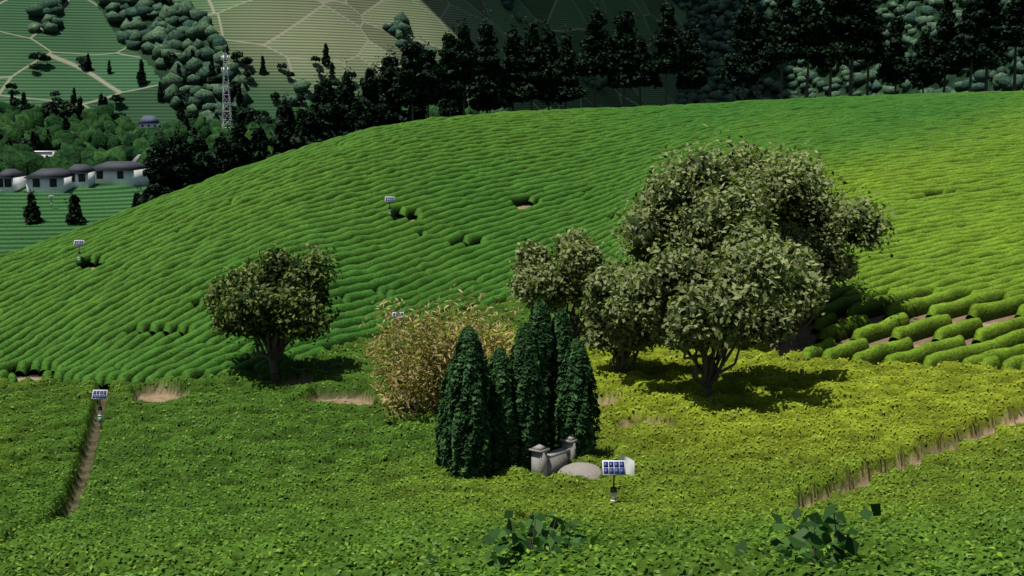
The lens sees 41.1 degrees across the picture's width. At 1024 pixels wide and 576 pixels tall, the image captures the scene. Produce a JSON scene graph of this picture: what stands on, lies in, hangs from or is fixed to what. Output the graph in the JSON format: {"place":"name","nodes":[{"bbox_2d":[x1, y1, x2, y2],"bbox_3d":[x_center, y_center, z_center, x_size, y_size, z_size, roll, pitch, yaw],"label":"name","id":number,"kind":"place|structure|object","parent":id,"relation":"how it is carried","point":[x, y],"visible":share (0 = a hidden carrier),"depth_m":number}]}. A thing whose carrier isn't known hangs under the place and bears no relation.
{"place":"outdoors","nodes":[
{"label":"outdoors","id":0,"kind":"place"},
{"bbox_2d":[0,0,1023,575],"bbox_3d":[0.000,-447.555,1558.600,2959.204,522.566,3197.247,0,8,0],"label":"terrain","id":1,"kind":"structure","parent":0,"point":[294,34],"depth_m":57.98},
{"bbox_2d":[73,240,83,262],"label":"trap","id":2,"kind":"object","parent":1,"relation":"on","point":[78,242],"visible":0.97,"depth_m":96.53},
{"bbox_2d":[0,116,159,192],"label":"village houses","id":3,"kind":"structure","parent":1,"relation":"on","point":[61,180],"depth_m":224.68},
{"bbox_2d":[92,390,107,427],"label":"trap","id":4,"kind":"object","parent":1,"relation":"on","point":[99,394],"visible":0.98,"depth_m":65.62},
{"bbox_2d":[221,53,232,129],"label":"mast","id":5,"kind":"object","parent":1,"relation":"on","point":[227,74],"visible":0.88,"depth_m":735.01},
{"bbox_2d":[198,234,342,383],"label":"tree","id":6,"kind":"object","parent":1,"relation":"on","point":[292,299],"depth_m":72.52},
{"bbox_2d":[385,197,393,214],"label":"trap","id":7,"kind":"object","parent":1,"relation":"on","point":[389,199],"visible":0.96,"depth_m":104.86},
{"bbox_2d":[392,312,403,332],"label":"trap","id":8,"kind":"object","parent":1,"relation":"on","point":[396,314],"visible":0.29,"depth_m":85.23},
{"bbox_2d":[354,283,523,421],"bbox_3d":[-2.994,3.337,62.477,8.784,6.236,8.553,0,8,0],"label":"bamboo bush","id":9,"kind":"object","parent":1,"relation":"on","point":[438,361],"depth_m":62.14},
{"bbox_2d":[0,90,1023,389],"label":"tea bushes","id":10,"kind":"object","parent":1,"relation":"on","point":[944,172],"depth_m":100.95},
{"bbox_2d":[0,306,1023,575],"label":"ground cover plants","id":11,"kind":"object","parent":1,"relation":"on","point":[482,550],"visible":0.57,"depth_m":37.87},
{"bbox_2d":[0,0,1023,174],"bbox_3d":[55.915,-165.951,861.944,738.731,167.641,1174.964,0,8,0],"label":"forest","id":12,"kind":"object","parent":1,"relation":"on","point":[93,138],"visible":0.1,"depth_m":861.26},
{"bbox_2d":[529,436,600,479],"bbox_3d":[2.639,6.614,51.001,2.957,1.645,3.026,6,10,39],"label":"tomb","id":13,"kind":"object","parent":1,"relation":"on","point":[544,461],"visible":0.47,"depth_m":50.93},
{"bbox_2d":[138,0,1023,203],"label":"ridge conifer","id":14,"kind":"object","parent":1,"relation":"on","point":[460,70],"depth_m":157.52},
{"bbox_2d":[602,460,625,502],"bbox_3d":[3.114,6.436,41.825,0.700,2.298,0.319,0,8,0],"label":"trap","id":15,"kind":"object","parent":1,"relation":"on","point":[613,467],"visible":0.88,"depth_m":41.71},
{"bbox_2d":[620,455,634,475],"bbox_3d":[4.031,6.698,47.806,0.514,1.890,0.179,1,8,8],"label":"gravestone","id":16,"kind":"object","parent":1,"relation":"on","point":[629,464],"visible":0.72,"depth_m":47.72},
{"bbox_2d":[506,124,899,396],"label":"tree grove","id":17,"kind":"object","parent":1,"relation":"on","point":[689,300],"depth_m":70.19}
]}

